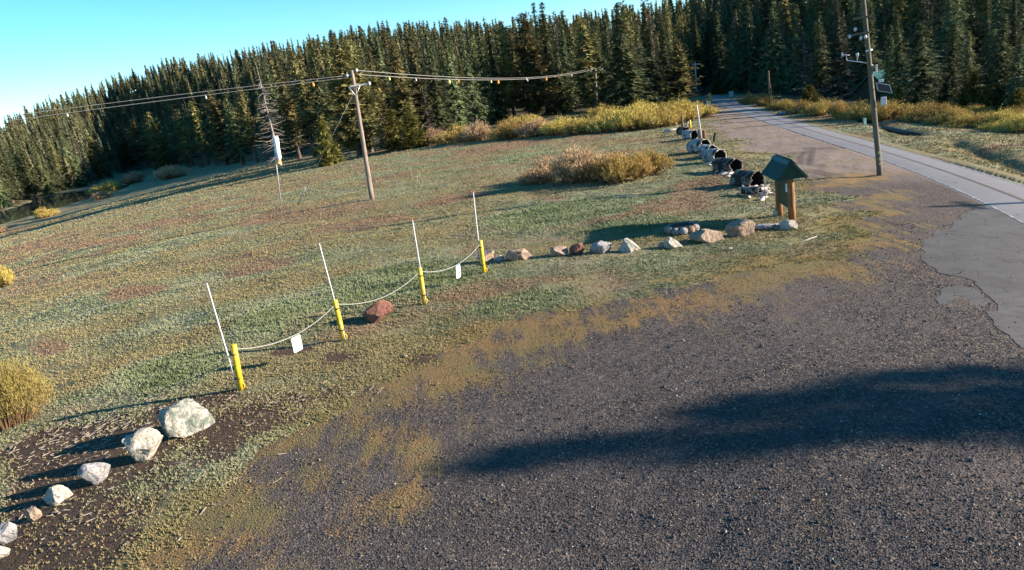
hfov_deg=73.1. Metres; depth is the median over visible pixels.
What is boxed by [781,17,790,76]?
grey conifer
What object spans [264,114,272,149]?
grey conifer
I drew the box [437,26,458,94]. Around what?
fir tree
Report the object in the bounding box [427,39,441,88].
fir tree
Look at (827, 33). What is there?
fir tree
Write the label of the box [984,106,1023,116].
willow bush
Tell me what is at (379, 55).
fir tree
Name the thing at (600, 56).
fir tree
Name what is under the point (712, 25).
fir tree
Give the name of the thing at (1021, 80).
fir tree
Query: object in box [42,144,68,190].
fir tree
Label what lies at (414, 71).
pine tree
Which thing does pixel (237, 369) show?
bollard
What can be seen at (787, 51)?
fir tree
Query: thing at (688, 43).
pine tree
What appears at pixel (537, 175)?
willow bush
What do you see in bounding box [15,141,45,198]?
fir tree
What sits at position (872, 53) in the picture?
fir tree
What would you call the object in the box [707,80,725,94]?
young pine
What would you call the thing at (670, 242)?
rock
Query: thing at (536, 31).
fir tree
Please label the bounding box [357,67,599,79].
overhead wire
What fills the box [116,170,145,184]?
willow bush
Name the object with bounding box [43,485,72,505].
rock
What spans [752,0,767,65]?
fir tree
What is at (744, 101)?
willow bush
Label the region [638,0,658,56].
pine tree
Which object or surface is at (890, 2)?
fir tree
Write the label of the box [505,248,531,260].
rock
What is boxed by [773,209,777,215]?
rock
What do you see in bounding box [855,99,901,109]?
willow bush
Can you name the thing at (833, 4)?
grey conifer
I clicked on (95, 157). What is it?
pine tree
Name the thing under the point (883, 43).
fir tree
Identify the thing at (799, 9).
fir tree
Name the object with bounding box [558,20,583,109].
fir tree
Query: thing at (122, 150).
pine tree
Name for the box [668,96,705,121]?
willow bush
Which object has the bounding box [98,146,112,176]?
fir tree
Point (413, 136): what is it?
young pine
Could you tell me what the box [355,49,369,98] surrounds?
fir tree
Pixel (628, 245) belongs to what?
rock
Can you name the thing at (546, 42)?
fir tree
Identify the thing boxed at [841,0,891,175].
utility pole
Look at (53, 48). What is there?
sky
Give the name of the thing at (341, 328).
bollard
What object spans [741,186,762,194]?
hollow log
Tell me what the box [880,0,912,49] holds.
pine tree
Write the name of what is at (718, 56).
fir tree
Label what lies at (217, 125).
pine tree
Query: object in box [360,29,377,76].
fir tree
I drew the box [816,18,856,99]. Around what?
grey conifer
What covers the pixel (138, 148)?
pine tree
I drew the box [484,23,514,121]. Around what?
fir tree
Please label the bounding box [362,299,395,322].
rock
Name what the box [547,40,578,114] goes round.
fir tree
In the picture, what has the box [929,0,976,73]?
fir tree
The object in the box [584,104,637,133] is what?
willow bush
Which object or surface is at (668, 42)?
fir tree
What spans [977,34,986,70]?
grey conifer
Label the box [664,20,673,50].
pine tree
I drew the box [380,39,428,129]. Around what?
pine tree
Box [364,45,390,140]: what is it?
pine tree
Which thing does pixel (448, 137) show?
willow bush
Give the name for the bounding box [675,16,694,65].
pine tree
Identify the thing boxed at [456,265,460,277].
hanging sign
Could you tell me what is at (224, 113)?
pine tree
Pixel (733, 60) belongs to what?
fir tree
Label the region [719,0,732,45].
fir tree
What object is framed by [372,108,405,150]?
young pine
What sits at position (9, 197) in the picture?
fir tree
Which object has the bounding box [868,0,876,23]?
fir tree
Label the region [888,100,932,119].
willow bush
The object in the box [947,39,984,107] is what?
fir tree
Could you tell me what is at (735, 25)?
pine tree
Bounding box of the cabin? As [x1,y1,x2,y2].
[852,69,912,104]
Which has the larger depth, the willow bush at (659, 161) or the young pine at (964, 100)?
the young pine at (964, 100)
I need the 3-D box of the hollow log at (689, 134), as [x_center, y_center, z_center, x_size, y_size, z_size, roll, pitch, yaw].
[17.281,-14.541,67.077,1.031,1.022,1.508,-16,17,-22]
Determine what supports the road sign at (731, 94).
on the ground at (896, 194)
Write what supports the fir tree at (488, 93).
on the ground at (896, 194)
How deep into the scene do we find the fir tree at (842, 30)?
151.19 m
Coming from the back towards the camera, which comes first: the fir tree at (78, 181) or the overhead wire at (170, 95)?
the fir tree at (78, 181)
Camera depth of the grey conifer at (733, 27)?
224.75 m
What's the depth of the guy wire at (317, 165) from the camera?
58.60 m
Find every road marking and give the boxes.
[712,100,1023,222]
[714,96,1023,200]
[719,95,1023,185]
[723,100,1022,198]
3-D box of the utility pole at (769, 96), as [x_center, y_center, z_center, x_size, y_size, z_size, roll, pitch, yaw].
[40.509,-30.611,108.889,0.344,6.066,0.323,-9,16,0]
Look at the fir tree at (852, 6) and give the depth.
160.61 m
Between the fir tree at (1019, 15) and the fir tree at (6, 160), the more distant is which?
the fir tree at (6, 160)
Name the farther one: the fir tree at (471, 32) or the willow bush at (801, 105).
the fir tree at (471, 32)
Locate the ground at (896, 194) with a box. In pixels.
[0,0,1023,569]
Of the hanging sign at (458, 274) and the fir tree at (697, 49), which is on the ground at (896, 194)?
the fir tree at (697, 49)
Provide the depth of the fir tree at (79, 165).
351.85 m
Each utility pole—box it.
[346,69,374,199]
[591,68,600,109]
[767,71,770,104]
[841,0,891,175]
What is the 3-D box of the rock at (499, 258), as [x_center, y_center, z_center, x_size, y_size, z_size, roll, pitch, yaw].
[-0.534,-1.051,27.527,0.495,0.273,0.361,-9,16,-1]
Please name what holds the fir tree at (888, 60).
on the ground at (896, 194)
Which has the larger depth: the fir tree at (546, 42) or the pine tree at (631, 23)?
the pine tree at (631, 23)
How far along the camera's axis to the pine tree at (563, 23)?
234.14 m
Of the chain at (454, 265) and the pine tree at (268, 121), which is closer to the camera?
the chain at (454, 265)
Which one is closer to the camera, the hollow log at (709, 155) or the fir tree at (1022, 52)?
the hollow log at (709, 155)
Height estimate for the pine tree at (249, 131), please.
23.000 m
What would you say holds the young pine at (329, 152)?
on the ground at (896, 194)
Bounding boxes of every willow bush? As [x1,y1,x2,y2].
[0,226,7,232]
[0,265,14,287]
[0,346,55,431]
[33,206,58,217]
[85,180,122,191]
[90,191,112,199]
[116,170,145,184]
[152,164,190,181]
[422,126,450,144]
[432,122,474,144]
[454,119,491,141]
[485,119,527,141]
[506,113,542,124]
[512,117,554,137]
[517,153,562,185]
[534,115,582,135]
[542,141,609,185]
[560,112,614,135]
[580,102,626,122]
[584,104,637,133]
[585,149,634,162]
[587,145,658,184]
[616,105,666,131]
[617,97,656,112]
[625,147,678,176]
[630,102,686,129]
[653,98,694,113]
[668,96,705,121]
[693,100,719,117]
[738,92,758,104]
[749,92,776,105]
[764,98,798,110]
[780,98,817,113]
[800,98,840,116]
[826,99,857,118]
[831,101,870,121]
[851,98,912,121]
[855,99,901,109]
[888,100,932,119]
[892,98,961,122]
[919,104,974,125]
[941,110,999,127]
[962,102,997,116]
[972,107,1023,130]
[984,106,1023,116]
[989,111,1023,132]
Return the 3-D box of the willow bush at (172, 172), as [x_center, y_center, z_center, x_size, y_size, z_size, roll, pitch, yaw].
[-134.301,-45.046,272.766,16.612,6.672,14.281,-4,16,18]
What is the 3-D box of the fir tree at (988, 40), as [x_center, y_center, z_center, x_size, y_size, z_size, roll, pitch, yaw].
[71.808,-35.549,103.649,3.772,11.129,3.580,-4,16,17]
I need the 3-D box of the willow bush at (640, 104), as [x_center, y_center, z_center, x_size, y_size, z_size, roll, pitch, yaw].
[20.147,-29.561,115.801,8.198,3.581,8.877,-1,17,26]
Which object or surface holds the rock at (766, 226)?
on the ground at (896, 194)
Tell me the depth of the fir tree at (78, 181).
341.73 m
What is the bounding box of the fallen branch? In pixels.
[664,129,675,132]
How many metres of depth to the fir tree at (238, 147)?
217.57 m
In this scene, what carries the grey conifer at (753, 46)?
on the ground at (896, 194)
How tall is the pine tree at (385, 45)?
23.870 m
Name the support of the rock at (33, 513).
on the ground at (896, 194)
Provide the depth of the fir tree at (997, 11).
114.69 m
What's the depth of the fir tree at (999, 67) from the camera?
72.61 m
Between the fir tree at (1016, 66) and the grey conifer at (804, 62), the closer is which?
the fir tree at (1016, 66)
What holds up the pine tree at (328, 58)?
on the ground at (896, 194)
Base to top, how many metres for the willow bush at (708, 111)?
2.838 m
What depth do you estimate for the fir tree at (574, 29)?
224.12 m
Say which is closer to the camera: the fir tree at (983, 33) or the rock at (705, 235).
the rock at (705, 235)
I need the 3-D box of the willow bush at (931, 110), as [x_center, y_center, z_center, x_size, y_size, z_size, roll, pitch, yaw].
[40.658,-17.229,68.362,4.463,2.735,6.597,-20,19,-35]
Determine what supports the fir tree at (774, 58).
on the ground at (896, 194)
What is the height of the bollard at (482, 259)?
3.289 m
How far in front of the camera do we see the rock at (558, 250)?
26.95 m
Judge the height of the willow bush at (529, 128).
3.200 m
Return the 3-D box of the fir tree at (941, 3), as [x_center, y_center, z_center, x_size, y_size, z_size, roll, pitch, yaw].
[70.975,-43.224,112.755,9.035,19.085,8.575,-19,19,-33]
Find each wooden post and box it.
[697,129,701,138]
[702,130,705,138]
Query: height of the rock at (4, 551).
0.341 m
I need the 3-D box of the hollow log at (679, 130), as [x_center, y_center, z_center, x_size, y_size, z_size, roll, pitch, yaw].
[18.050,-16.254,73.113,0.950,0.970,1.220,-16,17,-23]
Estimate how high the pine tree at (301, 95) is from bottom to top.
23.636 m
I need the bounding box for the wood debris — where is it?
[0,374,383,544]
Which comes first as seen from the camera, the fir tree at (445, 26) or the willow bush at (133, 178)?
the fir tree at (445, 26)
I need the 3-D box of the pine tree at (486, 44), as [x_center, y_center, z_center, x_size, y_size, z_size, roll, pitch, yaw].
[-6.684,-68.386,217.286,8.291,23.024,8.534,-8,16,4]
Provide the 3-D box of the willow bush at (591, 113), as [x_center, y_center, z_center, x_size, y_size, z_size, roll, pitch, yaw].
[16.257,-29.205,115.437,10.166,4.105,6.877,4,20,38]
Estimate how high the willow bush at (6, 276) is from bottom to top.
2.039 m
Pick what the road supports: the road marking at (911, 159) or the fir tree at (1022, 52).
the road marking at (911, 159)
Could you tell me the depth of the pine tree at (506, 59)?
160.05 m
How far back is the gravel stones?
11.75 m
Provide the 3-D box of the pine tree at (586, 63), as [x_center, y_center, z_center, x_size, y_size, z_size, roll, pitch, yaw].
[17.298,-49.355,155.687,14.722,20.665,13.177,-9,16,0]
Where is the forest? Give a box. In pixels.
[0,0,1023,206]
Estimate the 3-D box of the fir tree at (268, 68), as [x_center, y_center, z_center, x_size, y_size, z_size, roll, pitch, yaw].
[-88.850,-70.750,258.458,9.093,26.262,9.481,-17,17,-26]
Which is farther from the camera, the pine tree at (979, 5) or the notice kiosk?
the pine tree at (979, 5)
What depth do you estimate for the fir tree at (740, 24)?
244.09 m
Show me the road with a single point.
(1010, 205)
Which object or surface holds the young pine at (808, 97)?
on the ground at (896, 194)
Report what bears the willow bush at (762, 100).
on the ground at (896, 194)
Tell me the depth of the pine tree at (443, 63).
174.68 m
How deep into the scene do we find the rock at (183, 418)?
16.08 m
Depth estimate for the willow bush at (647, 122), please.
86.87 m
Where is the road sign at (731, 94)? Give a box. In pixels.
[729,91,733,99]
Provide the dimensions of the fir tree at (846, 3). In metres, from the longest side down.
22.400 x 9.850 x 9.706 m
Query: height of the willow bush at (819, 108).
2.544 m
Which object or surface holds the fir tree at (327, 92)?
on the ground at (896, 194)
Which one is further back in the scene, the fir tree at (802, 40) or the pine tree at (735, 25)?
the pine tree at (735, 25)
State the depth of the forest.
413.77 m
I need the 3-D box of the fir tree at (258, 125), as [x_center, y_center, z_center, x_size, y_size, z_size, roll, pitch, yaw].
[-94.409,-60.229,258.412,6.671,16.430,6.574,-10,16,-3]
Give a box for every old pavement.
[920,207,1023,348]
[936,285,987,306]
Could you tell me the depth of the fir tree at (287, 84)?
220.76 m
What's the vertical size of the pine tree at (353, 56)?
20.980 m
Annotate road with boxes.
[705,94,1023,221]
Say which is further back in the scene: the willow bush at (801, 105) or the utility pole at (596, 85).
the utility pole at (596, 85)
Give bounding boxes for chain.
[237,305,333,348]
[339,273,417,304]
[422,245,478,271]
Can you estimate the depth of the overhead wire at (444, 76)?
66.91 m
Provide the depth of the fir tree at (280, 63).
227.57 m
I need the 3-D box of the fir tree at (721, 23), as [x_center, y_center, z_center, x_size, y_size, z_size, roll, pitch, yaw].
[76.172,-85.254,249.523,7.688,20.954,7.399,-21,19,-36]
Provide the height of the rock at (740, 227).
0.744 m
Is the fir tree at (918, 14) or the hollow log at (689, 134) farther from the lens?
the fir tree at (918, 14)
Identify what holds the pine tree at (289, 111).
on the ground at (896, 194)
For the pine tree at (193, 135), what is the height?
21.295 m
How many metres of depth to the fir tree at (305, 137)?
205.18 m
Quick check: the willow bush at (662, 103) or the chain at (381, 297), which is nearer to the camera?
the chain at (381, 297)
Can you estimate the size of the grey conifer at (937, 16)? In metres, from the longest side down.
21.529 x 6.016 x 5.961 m
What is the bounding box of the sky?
[0,0,703,129]
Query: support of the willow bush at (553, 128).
on the ground at (896, 194)
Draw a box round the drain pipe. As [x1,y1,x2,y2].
[881,125,921,135]
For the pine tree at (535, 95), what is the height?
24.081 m
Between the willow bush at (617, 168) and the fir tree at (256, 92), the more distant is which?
the fir tree at (256, 92)
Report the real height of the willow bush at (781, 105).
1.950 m
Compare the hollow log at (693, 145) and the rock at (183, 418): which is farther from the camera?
the hollow log at (693, 145)
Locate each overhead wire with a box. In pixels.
[2,78,342,121]
[4,76,339,116]
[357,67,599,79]
[358,68,590,77]
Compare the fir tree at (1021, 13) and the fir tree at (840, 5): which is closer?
the fir tree at (1021, 13)
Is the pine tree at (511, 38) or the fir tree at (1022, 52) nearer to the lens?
the fir tree at (1022, 52)
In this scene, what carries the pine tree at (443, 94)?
on the ground at (896, 194)
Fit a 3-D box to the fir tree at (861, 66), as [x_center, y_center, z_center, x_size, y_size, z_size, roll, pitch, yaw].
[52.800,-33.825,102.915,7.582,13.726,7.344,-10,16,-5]
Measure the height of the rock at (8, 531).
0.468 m
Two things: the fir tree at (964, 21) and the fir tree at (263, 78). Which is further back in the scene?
the fir tree at (263, 78)
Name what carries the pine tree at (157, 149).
on the ground at (896, 194)
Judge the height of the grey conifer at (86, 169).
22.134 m
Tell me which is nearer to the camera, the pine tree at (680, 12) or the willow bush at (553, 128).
the willow bush at (553, 128)
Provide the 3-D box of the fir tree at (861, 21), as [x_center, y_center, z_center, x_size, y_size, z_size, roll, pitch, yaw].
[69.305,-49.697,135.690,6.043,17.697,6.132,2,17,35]
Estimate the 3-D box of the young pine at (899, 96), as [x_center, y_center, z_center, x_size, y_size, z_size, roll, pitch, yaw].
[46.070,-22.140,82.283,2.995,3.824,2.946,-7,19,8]
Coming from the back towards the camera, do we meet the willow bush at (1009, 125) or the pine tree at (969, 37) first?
the pine tree at (969, 37)
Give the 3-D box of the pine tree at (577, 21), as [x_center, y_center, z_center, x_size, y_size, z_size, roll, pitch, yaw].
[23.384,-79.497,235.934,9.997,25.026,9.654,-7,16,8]
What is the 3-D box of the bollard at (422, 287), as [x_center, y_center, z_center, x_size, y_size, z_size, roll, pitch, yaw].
[-3.124,-0.681,22.995,0.246,3.107,0.199,-9,16,0]
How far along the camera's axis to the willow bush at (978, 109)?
69.89 m
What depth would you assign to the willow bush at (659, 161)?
45.94 m
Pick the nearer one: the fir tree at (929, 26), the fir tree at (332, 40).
the fir tree at (929, 26)
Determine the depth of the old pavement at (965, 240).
21.43 m
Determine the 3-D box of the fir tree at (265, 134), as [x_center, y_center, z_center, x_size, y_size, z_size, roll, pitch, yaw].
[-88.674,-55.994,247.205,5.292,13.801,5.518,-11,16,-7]
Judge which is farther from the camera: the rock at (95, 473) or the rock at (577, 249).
the rock at (577, 249)
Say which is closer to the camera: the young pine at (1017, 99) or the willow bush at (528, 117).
the young pine at (1017, 99)
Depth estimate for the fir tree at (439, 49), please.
222.44 m
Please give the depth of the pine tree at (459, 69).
187.35 m
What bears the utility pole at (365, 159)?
on the ground at (896, 194)
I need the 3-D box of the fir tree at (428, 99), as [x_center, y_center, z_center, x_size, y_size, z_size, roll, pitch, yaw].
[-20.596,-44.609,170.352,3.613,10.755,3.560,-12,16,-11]
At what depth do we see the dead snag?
143.85 m
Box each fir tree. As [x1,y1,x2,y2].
[0,157,21,202]
[0,170,17,207]
[0,175,12,201]
[2,150,30,195]
[5,142,33,199]
[13,141,34,182]
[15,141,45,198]
[28,134,61,195]
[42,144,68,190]
[57,130,90,187]
[73,150,85,180]
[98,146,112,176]
[219,93,257,164]
[238,119,251,150]
[253,103,265,143]
[254,88,269,139]
[257,66,279,120]
[258,109,269,147]
[262,64,295,157]
[265,60,279,101]
[279,62,290,101]
[283,70,295,114]
[292,82,309,144]
[306,50,345,157]
[321,76,337,131]
[328,30,337,104]
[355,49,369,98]
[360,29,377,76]
[372,27,392,104]
[408,26,433,109]
[422,49,457,133]
[424,84,432,116]
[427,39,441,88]
[433,31,442,95]
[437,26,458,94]
[440,17,469,74]
[440,38,476,131]
[446,23,458,73]
[459,35,489,125]
[465,22,484,80]
[472,22,514,126]
[472,45,482,101]
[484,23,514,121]
[530,2,552,108]
[536,2,575,115]
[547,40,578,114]
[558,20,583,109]
[570,47,579,98]
[572,21,577,55]
[590,26,615,110]
[591,2,666,109]
[601,37,607,73]
[602,21,616,107]
[632,26,647,101]
[639,28,679,105]
[657,20,672,91]
[667,31,673,81]
[679,23,692,75]
[690,19,708,71]
[692,14,708,75]
[693,27,707,66]
[705,10,715,77]
[705,11,728,90]
[717,25,753,93]
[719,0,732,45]
[719,19,728,67]
[730,1,764,93]
[733,0,746,66]
[748,1,792,95]
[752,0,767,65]
[773,4,813,96]
[781,32,790,69]
[788,0,807,45]
[799,26,808,67]
[802,0,812,44]
[802,0,830,27]
[802,11,837,98]
[806,0,821,49]
[810,21,817,68]
[814,0,843,81]
[829,0,854,84]
[831,0,847,25]
[831,0,854,27]
[833,0,851,65]
[839,10,885,99]
[843,0,856,57]
[845,0,881,74]
[849,0,880,70]
[860,38,884,79]
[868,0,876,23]
[868,25,906,101]
[871,0,883,15]
[875,13,887,65]
[879,1,889,29]
[883,1,906,41]
[884,10,911,98]
[885,0,900,49]
[887,23,957,108]
[900,0,937,35]
[901,0,934,60]
[925,0,973,75]
[925,5,934,54]
[925,23,963,107]
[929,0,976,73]
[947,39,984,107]
[951,0,977,55]
[960,0,974,56]
[972,0,1017,69]
[973,0,992,64]
[973,14,1017,107]
[977,10,996,81]
[995,35,1023,106]
[999,46,1023,105]
[1001,0,1023,42]
[1003,0,1023,79]
[1017,0,1023,30]
[1021,32,1023,84]
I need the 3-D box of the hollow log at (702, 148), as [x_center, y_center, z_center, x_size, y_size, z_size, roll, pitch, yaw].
[14.763,-10.062,52.134,1.067,1.098,1.235,-16,17,-24]
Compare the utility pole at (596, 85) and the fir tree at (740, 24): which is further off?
the fir tree at (740, 24)
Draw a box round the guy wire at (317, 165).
[297,95,352,204]
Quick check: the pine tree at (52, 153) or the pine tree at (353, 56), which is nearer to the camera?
the pine tree at (353, 56)
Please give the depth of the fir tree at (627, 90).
139.92 m
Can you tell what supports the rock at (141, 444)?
on the ground at (896, 194)
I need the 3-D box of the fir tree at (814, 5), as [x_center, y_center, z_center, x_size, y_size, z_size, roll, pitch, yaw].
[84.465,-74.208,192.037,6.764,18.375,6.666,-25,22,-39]
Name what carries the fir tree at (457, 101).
on the ground at (896, 194)
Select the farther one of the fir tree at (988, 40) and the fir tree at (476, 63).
the fir tree at (476, 63)
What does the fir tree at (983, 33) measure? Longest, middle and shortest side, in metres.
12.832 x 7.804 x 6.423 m
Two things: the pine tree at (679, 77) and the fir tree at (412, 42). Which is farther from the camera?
the fir tree at (412, 42)
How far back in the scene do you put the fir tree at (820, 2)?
204.02 m
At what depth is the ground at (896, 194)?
15.68 m
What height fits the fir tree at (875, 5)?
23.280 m
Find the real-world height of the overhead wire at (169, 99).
0.632 m
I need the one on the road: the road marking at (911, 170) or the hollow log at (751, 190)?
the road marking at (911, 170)
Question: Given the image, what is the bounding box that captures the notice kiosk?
[761,153,807,221]
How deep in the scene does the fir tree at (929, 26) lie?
119.38 m
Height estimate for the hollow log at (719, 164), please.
1.062 m
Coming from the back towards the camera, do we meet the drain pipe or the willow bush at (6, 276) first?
the drain pipe
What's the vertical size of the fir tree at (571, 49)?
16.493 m
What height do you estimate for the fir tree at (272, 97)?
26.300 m
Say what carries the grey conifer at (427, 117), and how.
on the ground at (896, 194)
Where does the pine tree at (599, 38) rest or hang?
on the ground at (896, 194)
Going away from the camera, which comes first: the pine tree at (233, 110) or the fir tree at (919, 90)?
the fir tree at (919, 90)
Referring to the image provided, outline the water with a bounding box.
[0,185,129,223]
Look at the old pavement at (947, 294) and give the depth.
18.11 m
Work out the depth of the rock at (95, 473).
14.39 m
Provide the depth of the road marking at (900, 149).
44.54 m
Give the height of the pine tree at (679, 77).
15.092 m
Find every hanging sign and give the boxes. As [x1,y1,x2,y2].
[291,334,302,352]
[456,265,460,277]
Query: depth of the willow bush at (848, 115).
74.14 m
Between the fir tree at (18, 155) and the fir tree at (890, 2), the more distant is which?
the fir tree at (18, 155)
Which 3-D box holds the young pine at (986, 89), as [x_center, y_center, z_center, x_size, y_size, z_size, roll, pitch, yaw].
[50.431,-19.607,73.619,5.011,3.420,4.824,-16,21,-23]
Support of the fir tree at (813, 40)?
on the ground at (896, 194)
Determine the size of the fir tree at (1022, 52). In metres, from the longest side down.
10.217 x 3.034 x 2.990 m
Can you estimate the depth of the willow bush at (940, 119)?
65.34 m
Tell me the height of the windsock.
6.430 m
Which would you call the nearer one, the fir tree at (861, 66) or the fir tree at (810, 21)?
the fir tree at (861, 66)
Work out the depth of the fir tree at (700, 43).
264.20 m
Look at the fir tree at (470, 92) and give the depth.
149.69 m
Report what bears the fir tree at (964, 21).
on the ground at (896, 194)
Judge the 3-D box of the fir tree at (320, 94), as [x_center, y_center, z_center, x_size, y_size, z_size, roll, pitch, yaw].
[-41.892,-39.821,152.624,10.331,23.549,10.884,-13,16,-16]
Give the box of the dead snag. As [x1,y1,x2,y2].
[251,65,292,165]
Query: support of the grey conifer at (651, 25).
on the ground at (896, 194)
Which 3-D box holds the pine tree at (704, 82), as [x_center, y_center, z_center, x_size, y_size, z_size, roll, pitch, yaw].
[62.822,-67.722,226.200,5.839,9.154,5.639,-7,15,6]
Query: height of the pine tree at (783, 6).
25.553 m
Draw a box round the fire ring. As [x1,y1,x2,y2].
[664,222,699,235]
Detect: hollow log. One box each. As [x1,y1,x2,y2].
[676,127,689,134]
[681,130,697,139]
[686,139,710,152]
[698,144,716,157]
[702,148,726,161]
[711,157,742,171]
[729,169,764,186]
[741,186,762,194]
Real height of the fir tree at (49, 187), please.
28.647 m
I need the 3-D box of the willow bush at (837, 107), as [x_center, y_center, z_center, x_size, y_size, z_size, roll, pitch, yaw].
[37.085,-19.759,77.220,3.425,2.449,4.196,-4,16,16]
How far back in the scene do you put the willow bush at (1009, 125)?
56.08 m
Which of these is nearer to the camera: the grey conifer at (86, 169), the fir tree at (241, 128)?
the fir tree at (241, 128)
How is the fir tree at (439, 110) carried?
on the ground at (896, 194)
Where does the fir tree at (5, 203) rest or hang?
on the ground at (896, 194)
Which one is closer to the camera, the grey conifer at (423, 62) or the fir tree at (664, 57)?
the fir tree at (664, 57)
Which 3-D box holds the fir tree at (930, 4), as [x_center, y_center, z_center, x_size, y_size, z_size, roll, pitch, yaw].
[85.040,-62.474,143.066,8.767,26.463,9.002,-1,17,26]
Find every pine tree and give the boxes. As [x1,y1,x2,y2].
[46,137,65,182]
[84,134,116,178]
[106,124,135,169]
[125,119,149,168]
[134,112,179,168]
[165,109,202,166]
[184,101,215,165]
[189,119,202,158]
[195,89,239,165]
[222,102,231,132]
[230,104,241,137]
[234,86,266,162]
[263,98,279,147]
[272,68,308,159]
[278,50,319,156]
[304,38,389,155]
[305,37,325,98]
[322,41,333,97]
[343,34,385,152]
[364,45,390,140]
[379,29,391,75]
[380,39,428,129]
[383,52,407,101]
[400,36,434,130]
[436,43,457,109]
[439,80,447,111]
[456,55,472,111]
[468,39,476,82]
[482,30,502,77]
[489,21,524,119]
[497,11,567,118]
[507,25,522,58]
[510,51,519,69]
[557,10,569,68]
[558,19,618,110]
[565,23,580,77]
[572,14,590,46]
[592,26,604,67]
[611,0,646,79]
[628,11,642,56]
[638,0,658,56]
[654,35,662,73]
[655,13,665,50]
[657,0,680,47]
[657,37,705,100]
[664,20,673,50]
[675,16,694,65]
[677,6,690,45]
[681,14,696,63]
[697,64,710,91]
[731,10,738,52]
[764,0,800,50]
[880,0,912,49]
[959,0,992,55]
[960,30,980,85]
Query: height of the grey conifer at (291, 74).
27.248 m
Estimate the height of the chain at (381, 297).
0.389 m
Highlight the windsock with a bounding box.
[271,135,281,207]
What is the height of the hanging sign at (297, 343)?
0.524 m
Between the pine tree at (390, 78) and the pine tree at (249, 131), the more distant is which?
the pine tree at (249, 131)
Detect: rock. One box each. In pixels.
[0,521,16,544]
[0,546,9,558]
[25,506,41,520]
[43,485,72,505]
[77,462,110,484]
[122,427,162,462]
[158,399,214,437]
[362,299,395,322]
[474,249,493,261]
[493,255,503,261]
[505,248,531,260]
[550,246,568,255]
[569,242,584,254]
[589,240,611,253]
[618,238,640,252]
[663,237,682,248]
[689,229,723,242]
[725,219,755,236]
[755,223,778,229]
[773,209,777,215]
[777,220,797,229]
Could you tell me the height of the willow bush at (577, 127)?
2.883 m
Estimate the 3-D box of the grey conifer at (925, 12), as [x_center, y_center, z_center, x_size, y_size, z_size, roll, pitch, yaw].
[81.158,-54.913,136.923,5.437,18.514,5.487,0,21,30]
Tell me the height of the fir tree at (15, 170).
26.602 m
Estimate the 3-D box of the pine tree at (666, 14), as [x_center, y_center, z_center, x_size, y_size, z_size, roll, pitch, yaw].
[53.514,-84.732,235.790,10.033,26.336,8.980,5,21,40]
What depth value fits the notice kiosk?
27.94 m
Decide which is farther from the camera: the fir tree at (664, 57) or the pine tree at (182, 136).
the pine tree at (182, 136)
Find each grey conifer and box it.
[75,142,96,182]
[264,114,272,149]
[286,53,296,99]
[385,50,395,109]
[419,45,429,95]
[420,88,436,131]
[551,11,561,55]
[644,0,660,76]
[731,18,741,68]
[746,14,759,72]
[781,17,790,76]
[788,32,823,95]
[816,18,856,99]
[826,0,840,27]
[907,0,933,42]
[931,2,940,51]
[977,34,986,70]
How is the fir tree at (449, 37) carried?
on the ground at (896, 194)
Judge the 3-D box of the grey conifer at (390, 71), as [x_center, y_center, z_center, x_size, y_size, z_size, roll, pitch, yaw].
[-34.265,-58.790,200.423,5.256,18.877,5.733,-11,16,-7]
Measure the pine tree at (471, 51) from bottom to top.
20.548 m
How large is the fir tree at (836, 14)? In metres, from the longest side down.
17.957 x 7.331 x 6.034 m
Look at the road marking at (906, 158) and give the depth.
39.71 m
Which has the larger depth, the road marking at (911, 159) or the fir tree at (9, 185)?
the fir tree at (9, 185)
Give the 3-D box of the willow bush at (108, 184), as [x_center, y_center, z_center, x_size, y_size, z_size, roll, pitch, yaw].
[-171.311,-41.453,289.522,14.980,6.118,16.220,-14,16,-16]
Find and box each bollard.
[206,283,244,390]
[319,243,346,340]
[411,218,427,304]
[472,190,486,273]
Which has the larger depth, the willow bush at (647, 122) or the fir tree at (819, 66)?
the fir tree at (819, 66)
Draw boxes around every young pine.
[311,115,345,166]
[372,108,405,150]
[394,103,434,149]
[645,76,677,102]
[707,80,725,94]
[796,85,823,102]
[888,83,909,108]
[950,68,984,108]
[969,84,1005,110]
[998,87,1023,111]
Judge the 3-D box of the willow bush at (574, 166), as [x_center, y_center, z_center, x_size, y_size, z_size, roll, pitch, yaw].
[4.509,-8.333,46.598,4.725,3.036,4.062,-1,18,27]
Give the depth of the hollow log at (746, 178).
37.58 m
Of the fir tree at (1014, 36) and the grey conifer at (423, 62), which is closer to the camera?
the fir tree at (1014, 36)
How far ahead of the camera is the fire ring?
28.21 m
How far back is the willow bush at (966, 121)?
61.52 m
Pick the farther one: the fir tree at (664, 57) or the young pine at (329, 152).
the fir tree at (664, 57)
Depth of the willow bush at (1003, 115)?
59.20 m
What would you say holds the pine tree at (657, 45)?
on the ground at (896, 194)
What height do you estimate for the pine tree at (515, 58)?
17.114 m
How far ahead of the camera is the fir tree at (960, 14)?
119.75 m
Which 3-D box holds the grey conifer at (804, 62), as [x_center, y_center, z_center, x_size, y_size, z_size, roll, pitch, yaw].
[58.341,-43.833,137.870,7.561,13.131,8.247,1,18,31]
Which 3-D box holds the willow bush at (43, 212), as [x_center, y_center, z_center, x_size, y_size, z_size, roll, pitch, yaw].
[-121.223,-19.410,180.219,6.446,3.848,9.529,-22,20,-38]
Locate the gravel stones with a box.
[5,221,1023,569]

